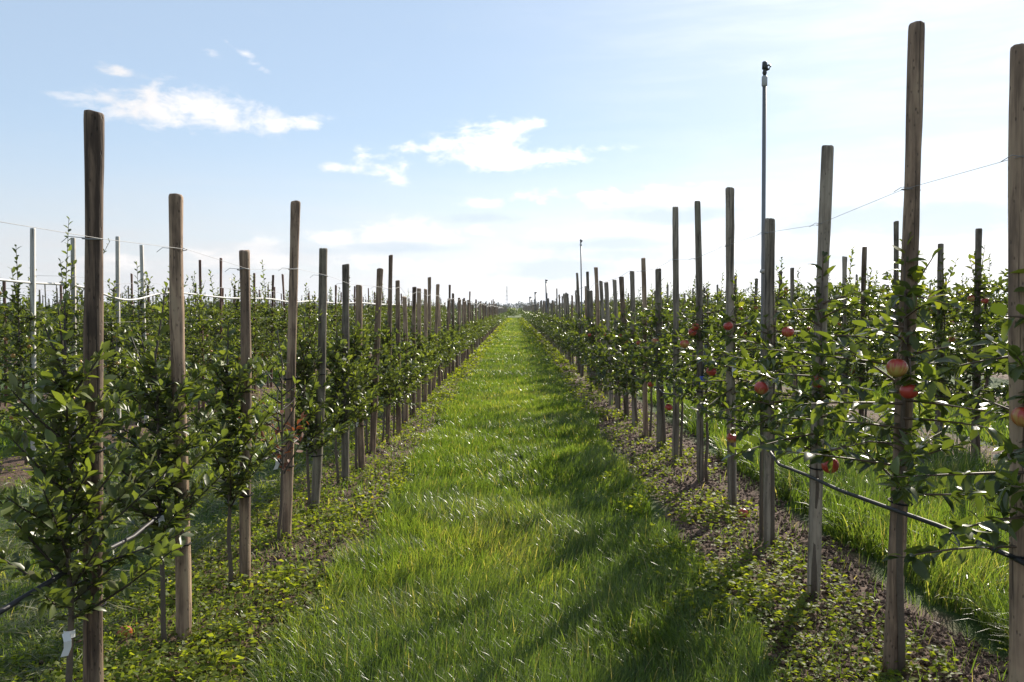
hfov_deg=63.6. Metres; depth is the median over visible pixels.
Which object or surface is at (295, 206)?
wooden post
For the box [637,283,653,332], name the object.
apple tree
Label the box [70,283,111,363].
apple tree
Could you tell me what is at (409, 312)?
apple tree
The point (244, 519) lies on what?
wooden post
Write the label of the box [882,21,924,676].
wooden post
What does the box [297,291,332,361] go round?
apple tree
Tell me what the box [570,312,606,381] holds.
apple tree
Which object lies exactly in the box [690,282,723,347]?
apple tree
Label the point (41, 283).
water pipe
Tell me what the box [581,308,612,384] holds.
apple tree
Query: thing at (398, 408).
wooden post
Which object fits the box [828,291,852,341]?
apple tree
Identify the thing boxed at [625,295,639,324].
apple tree
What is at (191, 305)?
apple tree
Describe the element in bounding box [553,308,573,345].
apple tree
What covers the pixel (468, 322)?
wooden post
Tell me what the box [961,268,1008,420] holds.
apple tree
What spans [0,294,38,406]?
apple tree
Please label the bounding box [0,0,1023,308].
sky
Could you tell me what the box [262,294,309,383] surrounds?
apple tree
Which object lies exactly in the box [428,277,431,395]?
wooden post
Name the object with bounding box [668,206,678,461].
wooden post
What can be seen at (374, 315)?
apple tree
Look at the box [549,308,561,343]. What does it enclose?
apple tree
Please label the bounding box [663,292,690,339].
apple tree
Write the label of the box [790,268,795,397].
wooden post
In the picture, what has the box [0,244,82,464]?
apple tree
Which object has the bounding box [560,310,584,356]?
apple tree
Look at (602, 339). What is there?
apple tree
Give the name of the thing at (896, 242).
wooden post
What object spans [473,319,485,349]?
apple tree
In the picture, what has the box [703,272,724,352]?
apple tree
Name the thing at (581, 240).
sprinkler
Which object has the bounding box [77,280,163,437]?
apple tree
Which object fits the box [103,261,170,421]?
apple tree
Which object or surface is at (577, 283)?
wooden post
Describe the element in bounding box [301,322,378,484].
apple tree
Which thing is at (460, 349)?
apple tree
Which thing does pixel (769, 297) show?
wooden post
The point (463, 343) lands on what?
apple tree
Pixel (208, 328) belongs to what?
apple tree
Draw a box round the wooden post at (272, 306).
[270,275,273,386]
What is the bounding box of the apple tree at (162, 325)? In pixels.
[151,286,193,359]
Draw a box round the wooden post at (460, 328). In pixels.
[459,299,460,366]
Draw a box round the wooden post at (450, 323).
[448,285,450,375]
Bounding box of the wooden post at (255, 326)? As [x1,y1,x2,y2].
[253,273,255,392]
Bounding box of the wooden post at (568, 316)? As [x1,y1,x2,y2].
[567,293,569,363]
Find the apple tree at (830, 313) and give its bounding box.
[721,251,893,596]
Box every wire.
[2,222,500,308]
[6,288,263,302]
[35,275,445,305]
[78,312,432,323]
[531,155,1023,304]
[582,262,1005,303]
[692,345,1008,407]
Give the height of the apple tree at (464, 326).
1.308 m
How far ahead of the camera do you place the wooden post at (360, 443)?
8.02 m
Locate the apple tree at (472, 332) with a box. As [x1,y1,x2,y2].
[469,323,479,342]
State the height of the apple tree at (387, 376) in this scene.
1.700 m
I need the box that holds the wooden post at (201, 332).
[199,260,204,407]
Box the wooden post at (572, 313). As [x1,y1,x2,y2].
[571,295,572,365]
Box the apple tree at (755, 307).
[745,286,789,362]
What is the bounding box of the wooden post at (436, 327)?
[432,284,439,390]
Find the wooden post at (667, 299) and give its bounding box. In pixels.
[667,284,668,356]
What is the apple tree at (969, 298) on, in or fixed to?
on the ground at (972, 629)
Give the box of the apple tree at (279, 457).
[238,321,309,542]
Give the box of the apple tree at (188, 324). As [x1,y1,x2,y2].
[162,299,198,354]
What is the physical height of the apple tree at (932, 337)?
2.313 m
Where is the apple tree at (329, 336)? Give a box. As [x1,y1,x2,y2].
[311,305,340,350]
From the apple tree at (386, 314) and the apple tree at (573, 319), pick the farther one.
the apple tree at (386, 314)
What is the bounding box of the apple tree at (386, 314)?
[380,303,393,350]
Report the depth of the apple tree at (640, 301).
33.37 m
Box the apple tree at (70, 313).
[5,216,120,418]
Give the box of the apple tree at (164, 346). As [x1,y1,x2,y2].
[126,266,214,411]
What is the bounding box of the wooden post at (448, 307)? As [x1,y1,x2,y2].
[445,299,449,378]
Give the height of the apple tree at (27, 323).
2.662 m
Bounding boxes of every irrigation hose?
[0,388,382,614]
[578,346,1023,565]
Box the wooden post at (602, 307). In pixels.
[599,281,607,396]
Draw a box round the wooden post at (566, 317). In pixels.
[565,293,568,359]
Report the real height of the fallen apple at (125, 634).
0.070 m
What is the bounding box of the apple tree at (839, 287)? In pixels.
[804,246,884,400]
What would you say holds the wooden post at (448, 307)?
on the ground at (972, 629)
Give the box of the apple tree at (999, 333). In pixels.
[983,284,1007,374]
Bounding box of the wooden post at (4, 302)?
[2,281,7,405]
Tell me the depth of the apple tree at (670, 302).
26.91 m
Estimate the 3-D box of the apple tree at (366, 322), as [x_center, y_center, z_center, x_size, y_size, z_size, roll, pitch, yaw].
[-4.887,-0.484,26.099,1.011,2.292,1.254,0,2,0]
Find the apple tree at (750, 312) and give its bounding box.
[734,278,760,379]
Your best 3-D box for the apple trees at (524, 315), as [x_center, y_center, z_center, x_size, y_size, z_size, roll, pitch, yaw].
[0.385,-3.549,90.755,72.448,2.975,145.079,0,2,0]
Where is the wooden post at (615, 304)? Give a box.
[612,279,618,411]
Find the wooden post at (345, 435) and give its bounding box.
[336,264,350,483]
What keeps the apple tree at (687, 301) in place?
on the ground at (972, 629)
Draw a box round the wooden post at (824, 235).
[807,145,833,595]
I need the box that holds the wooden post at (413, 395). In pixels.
[411,287,416,416]
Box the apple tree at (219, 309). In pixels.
[206,287,232,358]
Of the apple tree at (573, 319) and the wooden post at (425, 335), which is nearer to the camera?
the wooden post at (425, 335)
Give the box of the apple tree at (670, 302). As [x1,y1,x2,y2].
[649,291,680,357]
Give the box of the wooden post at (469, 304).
[469,291,470,321]
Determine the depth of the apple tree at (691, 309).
22.32 m
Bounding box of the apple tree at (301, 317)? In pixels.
[270,290,317,351]
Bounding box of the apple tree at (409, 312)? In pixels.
[407,297,416,331]
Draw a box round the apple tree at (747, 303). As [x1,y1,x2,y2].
[740,284,760,338]
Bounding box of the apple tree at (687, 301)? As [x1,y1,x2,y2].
[672,287,696,345]
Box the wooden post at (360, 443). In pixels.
[355,285,365,471]
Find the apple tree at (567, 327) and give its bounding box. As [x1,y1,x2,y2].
[552,312,573,363]
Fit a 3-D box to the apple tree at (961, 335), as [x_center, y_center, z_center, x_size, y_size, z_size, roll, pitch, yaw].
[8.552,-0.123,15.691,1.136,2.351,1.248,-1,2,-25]
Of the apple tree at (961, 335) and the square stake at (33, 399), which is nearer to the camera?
the square stake at (33, 399)
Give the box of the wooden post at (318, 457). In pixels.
[311,248,327,509]
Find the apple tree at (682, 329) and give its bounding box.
[633,298,721,461]
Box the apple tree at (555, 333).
[549,317,561,339]
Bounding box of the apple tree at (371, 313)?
[363,294,382,356]
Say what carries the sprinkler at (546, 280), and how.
on the ground at (972, 629)
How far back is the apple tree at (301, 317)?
18.78 m
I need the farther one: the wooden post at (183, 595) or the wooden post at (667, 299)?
the wooden post at (667, 299)
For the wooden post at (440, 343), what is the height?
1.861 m
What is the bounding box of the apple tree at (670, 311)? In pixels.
[665,282,686,344]
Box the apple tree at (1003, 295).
[954,253,1007,387]
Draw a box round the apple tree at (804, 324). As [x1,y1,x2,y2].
[775,267,834,392]
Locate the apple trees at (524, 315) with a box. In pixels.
[0,273,1007,360]
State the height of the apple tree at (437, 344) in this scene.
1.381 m
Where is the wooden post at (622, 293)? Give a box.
[619,277,628,418]
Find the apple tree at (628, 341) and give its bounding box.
[594,310,669,426]
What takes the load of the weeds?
on the ground at (972, 629)
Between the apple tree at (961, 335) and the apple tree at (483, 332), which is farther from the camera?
the apple tree at (483, 332)
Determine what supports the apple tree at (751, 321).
on the ground at (972, 629)
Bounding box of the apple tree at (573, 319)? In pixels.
[563,317,575,351]
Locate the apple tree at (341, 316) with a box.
[327,288,355,338]
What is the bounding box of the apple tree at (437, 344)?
[427,324,444,382]
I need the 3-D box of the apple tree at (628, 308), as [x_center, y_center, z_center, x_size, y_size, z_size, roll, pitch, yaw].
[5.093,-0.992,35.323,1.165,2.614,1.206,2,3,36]
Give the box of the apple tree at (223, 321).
[188,269,240,395]
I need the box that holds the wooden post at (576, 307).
[575,290,577,369]
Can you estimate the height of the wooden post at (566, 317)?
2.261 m
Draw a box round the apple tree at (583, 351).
[570,311,600,376]
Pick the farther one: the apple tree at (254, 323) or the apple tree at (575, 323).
the apple tree at (575, 323)
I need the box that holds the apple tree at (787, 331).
[701,274,858,547]
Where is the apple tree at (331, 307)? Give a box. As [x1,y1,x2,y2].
[316,286,341,343]
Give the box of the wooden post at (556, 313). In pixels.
[556,298,557,349]
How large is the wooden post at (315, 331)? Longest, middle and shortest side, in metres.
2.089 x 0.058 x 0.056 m
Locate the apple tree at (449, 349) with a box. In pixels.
[440,318,455,378]
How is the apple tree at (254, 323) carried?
on the ground at (972, 629)
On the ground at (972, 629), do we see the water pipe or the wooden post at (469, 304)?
the wooden post at (469, 304)
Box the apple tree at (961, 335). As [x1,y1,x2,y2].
[921,273,993,393]
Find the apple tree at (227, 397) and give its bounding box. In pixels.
[186,320,296,590]
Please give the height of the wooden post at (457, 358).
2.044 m
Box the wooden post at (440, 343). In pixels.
[437,304,440,385]
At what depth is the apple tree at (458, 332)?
21.90 m
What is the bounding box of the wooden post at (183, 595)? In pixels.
[157,193,191,642]
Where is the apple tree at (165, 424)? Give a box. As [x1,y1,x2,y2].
[103,281,232,653]
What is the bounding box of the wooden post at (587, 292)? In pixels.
[586,271,592,382]
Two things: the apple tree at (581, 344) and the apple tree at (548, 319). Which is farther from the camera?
the apple tree at (548, 319)
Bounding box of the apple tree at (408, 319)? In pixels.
[400,306,410,335]
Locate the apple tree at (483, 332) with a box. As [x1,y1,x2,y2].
[476,319,485,347]
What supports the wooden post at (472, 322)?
on the ground at (972, 629)
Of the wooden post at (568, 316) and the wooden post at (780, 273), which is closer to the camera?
the wooden post at (780, 273)
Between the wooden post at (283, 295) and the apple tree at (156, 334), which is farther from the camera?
the apple tree at (156, 334)
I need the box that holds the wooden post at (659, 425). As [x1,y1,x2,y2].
[655,268,663,447]
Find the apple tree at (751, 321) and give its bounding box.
[670,276,797,510]
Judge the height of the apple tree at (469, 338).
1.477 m
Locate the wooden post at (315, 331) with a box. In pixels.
[314,295,315,372]
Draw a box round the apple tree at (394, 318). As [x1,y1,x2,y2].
[383,304,395,328]
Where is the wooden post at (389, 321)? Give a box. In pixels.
[385,255,392,441]
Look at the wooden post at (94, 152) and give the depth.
3.01 m
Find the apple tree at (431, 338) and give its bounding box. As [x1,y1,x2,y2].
[416,322,448,396]
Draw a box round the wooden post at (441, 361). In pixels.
[440,310,442,384]
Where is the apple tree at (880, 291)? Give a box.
[830,267,892,419]
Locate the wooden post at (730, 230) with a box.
[719,187,736,509]
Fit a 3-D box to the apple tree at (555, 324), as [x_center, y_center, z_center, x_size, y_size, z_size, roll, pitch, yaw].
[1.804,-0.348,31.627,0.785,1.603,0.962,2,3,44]
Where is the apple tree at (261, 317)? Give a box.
[257,290,274,345]
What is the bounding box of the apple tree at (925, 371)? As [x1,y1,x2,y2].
[758,232,1003,677]
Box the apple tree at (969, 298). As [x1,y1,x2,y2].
[922,244,1007,453]
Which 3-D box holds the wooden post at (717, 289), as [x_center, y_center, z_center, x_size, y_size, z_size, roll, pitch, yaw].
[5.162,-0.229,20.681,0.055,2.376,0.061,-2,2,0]
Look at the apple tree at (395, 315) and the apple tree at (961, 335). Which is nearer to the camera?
the apple tree at (961, 335)
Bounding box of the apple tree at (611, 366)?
[585,297,654,418]
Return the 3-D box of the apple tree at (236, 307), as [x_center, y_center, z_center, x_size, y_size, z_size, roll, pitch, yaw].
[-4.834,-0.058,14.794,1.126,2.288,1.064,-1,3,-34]
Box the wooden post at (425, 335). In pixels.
[424,289,426,402]
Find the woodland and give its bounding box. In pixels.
[6,300,981,308]
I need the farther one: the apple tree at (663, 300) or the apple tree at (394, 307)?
the apple tree at (394, 307)
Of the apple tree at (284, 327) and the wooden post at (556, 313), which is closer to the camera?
the apple tree at (284, 327)
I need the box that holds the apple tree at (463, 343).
[451,324,467,352]
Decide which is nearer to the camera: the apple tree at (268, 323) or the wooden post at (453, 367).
the apple tree at (268, 323)
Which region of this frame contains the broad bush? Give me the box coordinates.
[506,307,520,317]
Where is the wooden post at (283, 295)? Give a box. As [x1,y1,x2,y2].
[282,274,286,335]
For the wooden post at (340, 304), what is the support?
on the ground at (972, 629)
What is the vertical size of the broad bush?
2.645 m
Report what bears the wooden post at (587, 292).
on the ground at (972, 629)
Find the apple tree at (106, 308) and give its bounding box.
[103,278,137,369]
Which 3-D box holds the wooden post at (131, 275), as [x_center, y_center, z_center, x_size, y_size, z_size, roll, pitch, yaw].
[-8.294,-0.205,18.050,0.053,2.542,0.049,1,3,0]
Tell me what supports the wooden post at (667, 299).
on the ground at (972, 629)
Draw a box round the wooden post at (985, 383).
[984,292,986,387]
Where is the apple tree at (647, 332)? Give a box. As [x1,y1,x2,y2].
[615,289,672,436]
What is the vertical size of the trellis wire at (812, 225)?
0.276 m
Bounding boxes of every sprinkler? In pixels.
[545,279,547,340]
[580,239,582,376]
[759,61,770,539]
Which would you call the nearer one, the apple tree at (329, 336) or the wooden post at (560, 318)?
the apple tree at (329, 336)
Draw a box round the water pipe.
[0,278,402,305]
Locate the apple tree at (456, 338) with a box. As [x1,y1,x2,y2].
[442,320,464,373]
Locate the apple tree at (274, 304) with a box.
[259,281,286,350]
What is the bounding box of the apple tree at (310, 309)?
[297,283,332,359]
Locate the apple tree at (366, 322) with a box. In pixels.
[352,294,371,329]
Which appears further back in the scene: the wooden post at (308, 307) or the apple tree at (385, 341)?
the wooden post at (308, 307)
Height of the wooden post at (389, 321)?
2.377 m
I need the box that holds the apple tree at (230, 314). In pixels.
[219,290,239,345]
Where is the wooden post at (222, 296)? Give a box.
[222,288,223,312]
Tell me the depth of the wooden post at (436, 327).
15.72 m
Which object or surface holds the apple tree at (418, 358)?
on the ground at (972, 629)
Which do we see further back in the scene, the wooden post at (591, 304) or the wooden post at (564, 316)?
the wooden post at (564, 316)
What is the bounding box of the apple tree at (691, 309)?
[683,284,716,351]
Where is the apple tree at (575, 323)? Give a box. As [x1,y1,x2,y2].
[569,302,584,376]
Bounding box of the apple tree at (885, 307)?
[873,289,891,344]
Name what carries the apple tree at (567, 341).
on the ground at (972, 629)
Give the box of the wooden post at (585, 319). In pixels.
[585,286,588,378]
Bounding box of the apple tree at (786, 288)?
[748,257,807,389]
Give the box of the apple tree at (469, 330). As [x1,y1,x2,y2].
[461,319,476,339]
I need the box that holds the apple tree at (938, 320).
[892,253,987,442]
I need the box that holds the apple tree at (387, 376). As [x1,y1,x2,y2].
[334,305,408,453]
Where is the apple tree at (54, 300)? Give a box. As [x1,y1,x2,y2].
[28,290,82,374]
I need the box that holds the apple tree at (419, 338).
[409,320,436,379]
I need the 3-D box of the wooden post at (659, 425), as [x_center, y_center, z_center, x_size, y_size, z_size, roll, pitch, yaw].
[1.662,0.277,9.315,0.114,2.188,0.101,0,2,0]
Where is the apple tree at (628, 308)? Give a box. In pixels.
[620,298,636,330]
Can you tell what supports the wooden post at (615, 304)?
on the ground at (972, 629)
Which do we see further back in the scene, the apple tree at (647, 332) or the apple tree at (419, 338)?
the apple tree at (419, 338)
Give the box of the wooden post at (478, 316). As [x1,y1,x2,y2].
[478,302,479,345]
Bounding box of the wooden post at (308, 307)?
[308,293,310,350]
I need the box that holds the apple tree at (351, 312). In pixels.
[341,304,366,335]
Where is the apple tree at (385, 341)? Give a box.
[368,316,418,442]
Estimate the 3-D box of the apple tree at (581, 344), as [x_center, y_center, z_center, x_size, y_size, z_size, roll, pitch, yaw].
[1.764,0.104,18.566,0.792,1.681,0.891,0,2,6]
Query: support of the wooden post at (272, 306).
on the ground at (972, 629)
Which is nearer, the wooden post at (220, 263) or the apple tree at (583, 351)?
the wooden post at (220, 263)
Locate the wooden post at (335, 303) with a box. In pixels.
[334,285,336,341]
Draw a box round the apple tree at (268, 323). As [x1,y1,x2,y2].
[250,260,287,387]
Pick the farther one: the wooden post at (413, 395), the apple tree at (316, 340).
the apple tree at (316, 340)
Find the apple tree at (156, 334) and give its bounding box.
[126,281,168,360]
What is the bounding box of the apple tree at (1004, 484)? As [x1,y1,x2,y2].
[874,269,1023,582]
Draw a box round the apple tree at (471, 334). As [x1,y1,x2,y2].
[465,320,476,345]
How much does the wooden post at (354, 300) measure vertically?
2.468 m
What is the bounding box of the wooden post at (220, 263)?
[219,258,222,385]
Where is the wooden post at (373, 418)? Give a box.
[369,268,382,452]
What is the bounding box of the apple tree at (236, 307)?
[208,274,271,377]
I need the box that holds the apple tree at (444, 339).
[437,327,458,388]
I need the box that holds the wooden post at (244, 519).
[225,250,252,585]
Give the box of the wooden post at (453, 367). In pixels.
[452,293,454,373]
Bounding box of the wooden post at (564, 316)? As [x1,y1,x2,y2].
[563,293,567,358]
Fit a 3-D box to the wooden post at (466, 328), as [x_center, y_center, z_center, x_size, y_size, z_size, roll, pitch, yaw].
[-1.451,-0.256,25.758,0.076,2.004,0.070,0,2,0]
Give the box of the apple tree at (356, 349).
[326,311,389,473]
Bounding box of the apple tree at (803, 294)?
[792,278,847,377]
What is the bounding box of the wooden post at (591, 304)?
[589,290,595,385]
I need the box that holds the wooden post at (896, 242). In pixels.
[893,221,898,411]
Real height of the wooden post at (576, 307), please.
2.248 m
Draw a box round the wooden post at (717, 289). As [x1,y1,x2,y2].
[716,284,718,342]
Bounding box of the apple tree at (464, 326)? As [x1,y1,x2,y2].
[461,322,476,362]
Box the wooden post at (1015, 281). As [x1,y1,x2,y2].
[1001,43,1023,681]
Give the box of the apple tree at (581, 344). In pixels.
[573,318,602,358]
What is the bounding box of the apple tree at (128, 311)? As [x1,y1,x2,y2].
[106,285,150,357]
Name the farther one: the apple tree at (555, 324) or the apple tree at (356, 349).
the apple tree at (555, 324)
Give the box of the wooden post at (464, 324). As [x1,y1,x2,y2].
[463,298,464,360]
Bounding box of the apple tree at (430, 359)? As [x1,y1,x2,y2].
[416,330,441,401]
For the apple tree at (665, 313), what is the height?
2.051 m
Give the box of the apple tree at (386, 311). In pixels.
[381,284,395,334]
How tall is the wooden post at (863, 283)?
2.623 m
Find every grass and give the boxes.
[0,318,1008,681]
[0,393,395,681]
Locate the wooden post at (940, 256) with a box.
[935,243,943,442]
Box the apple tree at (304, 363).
[265,302,351,510]
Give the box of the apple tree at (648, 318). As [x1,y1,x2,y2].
[640,300,663,338]
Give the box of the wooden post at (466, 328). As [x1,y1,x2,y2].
[465,301,466,358]
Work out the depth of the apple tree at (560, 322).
27.03 m
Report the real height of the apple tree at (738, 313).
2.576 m
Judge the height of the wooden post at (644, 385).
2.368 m
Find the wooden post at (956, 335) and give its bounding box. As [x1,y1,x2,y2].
[955,286,958,384]
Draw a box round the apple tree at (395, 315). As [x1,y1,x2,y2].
[387,298,402,327]
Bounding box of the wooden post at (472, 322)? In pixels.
[471,304,472,353]
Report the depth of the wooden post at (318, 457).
6.44 m
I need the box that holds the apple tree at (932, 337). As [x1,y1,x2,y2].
[915,277,953,363]
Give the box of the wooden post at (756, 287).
[752,278,757,380]
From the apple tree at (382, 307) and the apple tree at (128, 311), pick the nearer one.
the apple tree at (128, 311)
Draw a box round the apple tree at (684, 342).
[653,284,754,481]
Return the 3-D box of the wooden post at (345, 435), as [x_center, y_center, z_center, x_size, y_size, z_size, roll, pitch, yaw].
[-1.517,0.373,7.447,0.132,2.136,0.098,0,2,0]
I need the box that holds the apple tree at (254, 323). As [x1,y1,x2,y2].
[231,275,281,393]
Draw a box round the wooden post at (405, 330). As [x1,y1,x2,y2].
[402,296,408,424]
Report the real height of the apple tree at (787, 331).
1.885 m
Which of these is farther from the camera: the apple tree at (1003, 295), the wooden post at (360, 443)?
the apple tree at (1003, 295)
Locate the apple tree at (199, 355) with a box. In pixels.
[169,276,238,408]
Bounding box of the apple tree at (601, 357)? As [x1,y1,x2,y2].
[584,306,618,375]
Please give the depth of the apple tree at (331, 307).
22.41 m
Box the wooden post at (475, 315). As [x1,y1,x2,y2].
[475,299,476,349]
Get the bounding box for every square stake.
[30,228,36,458]
[70,238,77,436]
[115,236,120,432]
[139,245,148,422]
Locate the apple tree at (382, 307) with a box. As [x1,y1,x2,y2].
[364,293,386,334]
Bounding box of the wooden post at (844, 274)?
[841,256,846,404]
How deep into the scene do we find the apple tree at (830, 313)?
4.40 m
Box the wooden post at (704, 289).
[703,287,706,369]
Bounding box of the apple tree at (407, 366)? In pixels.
[382,323,418,434]
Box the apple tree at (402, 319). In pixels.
[395,299,409,337]
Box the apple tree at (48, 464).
[0,293,198,681]
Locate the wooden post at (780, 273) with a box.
[776,271,781,391]
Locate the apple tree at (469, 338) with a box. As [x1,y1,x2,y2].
[464,327,473,349]
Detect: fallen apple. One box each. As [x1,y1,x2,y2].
[117,625,132,637]
[738,509,747,517]
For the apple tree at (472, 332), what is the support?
on the ground at (972, 629)
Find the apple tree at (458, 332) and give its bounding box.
[454,318,468,366]
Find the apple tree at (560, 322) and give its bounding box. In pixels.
[557,307,570,346]
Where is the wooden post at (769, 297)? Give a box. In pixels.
[759,218,776,546]
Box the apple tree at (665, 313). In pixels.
[625,278,695,447]
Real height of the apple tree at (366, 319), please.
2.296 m
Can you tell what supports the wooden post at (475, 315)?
on the ground at (972, 629)
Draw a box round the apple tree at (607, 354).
[582,306,640,409]
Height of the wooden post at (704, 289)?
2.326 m
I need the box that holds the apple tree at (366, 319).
[352,295,374,337]
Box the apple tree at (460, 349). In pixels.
[451,316,461,372]
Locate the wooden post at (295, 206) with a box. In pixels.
[280,200,300,539]
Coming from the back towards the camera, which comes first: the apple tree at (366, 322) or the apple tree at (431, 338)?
the apple tree at (366, 322)
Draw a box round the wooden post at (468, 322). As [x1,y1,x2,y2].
[467,300,468,358]
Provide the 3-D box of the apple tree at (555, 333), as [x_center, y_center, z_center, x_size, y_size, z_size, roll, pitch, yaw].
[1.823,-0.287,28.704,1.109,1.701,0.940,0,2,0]
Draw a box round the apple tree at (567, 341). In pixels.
[558,315,585,353]
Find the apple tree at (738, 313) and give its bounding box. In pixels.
[713,269,753,356]
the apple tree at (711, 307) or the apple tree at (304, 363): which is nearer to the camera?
the apple tree at (304, 363)
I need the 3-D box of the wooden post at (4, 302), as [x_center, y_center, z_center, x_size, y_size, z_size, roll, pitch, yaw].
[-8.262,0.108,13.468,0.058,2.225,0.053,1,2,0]
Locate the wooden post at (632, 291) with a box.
[629,271,636,425]
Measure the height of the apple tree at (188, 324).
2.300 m
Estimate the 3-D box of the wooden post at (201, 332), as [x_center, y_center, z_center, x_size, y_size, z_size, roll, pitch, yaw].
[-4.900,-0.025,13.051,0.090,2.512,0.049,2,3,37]
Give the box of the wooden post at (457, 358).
[456,298,459,368]
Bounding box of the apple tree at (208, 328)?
[191,297,229,361]
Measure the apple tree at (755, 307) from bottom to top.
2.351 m
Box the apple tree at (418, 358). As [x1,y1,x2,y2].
[392,321,433,417]
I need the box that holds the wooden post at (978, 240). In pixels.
[971,228,981,454]
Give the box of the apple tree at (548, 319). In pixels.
[541,308,554,344]
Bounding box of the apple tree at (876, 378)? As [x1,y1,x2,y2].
[843,239,949,399]
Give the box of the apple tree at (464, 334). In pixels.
[456,323,469,346]
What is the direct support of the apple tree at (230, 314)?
on the ground at (972, 629)
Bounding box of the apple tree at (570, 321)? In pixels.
[559,309,575,364]
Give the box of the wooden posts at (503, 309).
[0,279,1007,367]
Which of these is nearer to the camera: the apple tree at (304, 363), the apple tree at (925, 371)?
the apple tree at (925, 371)
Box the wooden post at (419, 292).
[416,288,421,408]
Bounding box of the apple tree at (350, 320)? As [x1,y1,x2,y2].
[332,277,364,332]
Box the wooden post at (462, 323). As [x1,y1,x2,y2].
[461,299,463,364]
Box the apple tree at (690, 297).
[680,274,712,347]
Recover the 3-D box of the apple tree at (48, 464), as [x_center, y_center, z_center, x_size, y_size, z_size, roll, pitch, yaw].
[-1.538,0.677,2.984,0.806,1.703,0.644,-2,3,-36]
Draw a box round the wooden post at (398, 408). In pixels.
[395,280,400,435]
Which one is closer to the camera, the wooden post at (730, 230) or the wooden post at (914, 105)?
the wooden post at (914, 105)
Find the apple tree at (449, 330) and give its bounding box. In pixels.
[434,322,458,379]
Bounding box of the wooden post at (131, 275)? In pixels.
[130,273,133,349]
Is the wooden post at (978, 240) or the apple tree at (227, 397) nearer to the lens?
the apple tree at (227, 397)
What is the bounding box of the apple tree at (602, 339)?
[587,309,640,404]
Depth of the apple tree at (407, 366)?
10.33 m
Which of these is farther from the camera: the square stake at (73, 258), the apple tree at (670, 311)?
the apple tree at (670, 311)
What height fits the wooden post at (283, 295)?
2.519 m
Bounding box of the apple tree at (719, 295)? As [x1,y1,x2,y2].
[703,291,752,352]
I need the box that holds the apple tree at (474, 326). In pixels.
[470,316,480,352]
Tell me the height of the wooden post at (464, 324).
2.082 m
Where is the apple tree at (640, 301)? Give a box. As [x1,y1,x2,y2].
[627,287,641,331]
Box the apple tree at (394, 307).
[386,295,408,331]
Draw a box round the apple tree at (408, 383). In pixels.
[393,329,427,425]
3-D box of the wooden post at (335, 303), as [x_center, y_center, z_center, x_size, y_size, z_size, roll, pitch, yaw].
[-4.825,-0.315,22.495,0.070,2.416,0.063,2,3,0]
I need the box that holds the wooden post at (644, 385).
[641,258,648,436]
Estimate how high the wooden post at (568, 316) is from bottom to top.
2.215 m
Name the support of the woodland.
on the ground at (972, 629)
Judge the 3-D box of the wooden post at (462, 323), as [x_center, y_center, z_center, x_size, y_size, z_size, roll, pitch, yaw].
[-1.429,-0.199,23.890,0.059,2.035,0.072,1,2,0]
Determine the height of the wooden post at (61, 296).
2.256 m
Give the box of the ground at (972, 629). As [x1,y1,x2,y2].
[0,311,1008,681]
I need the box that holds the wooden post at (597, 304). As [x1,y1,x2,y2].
[594,267,601,392]
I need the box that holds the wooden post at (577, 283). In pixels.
[576,273,581,375]
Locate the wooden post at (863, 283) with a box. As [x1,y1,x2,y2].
[858,247,866,419]
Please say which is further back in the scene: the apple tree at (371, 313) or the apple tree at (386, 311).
the apple tree at (386, 311)
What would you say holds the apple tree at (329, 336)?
on the ground at (972, 629)
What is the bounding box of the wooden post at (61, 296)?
[59,281,62,324]
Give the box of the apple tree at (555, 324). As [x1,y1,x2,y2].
[548,312,558,349]
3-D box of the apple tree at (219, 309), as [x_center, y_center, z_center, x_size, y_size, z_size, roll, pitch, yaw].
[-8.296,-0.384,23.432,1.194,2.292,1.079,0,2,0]
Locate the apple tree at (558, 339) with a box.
[549,309,563,354]
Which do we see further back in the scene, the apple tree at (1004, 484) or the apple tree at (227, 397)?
the apple tree at (227, 397)
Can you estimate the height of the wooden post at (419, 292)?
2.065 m
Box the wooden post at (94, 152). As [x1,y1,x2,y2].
[62,110,106,681]
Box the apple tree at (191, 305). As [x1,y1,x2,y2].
[185,271,206,365]
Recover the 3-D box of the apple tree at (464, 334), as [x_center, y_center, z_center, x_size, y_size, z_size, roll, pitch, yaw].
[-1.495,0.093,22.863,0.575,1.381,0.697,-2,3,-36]
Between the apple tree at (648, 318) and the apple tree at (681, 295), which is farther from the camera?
the apple tree at (648, 318)
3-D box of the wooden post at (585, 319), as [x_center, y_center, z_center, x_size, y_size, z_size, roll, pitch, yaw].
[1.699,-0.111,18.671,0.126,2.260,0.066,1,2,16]
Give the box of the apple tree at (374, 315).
[365,291,387,346]
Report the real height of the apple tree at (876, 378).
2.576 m
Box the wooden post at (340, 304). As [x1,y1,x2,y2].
[340,292,341,337]
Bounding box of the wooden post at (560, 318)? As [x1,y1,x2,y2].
[559,302,561,353]
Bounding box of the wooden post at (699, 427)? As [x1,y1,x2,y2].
[691,201,704,480]
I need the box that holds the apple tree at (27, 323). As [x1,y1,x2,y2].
[0,269,61,381]
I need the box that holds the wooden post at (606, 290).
[604,282,613,404]
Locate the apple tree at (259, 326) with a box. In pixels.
[250,288,265,345]
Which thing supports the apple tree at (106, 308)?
on the ground at (972, 629)
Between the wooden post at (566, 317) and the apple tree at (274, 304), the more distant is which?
the apple tree at (274, 304)
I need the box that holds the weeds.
[0,317,1008,681]
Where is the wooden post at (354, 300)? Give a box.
[353,286,355,325]
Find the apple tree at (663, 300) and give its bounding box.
[648,281,671,326]
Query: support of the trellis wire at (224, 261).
attached to the wooden post at (94, 152)
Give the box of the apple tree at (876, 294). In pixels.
[849,270,887,373]

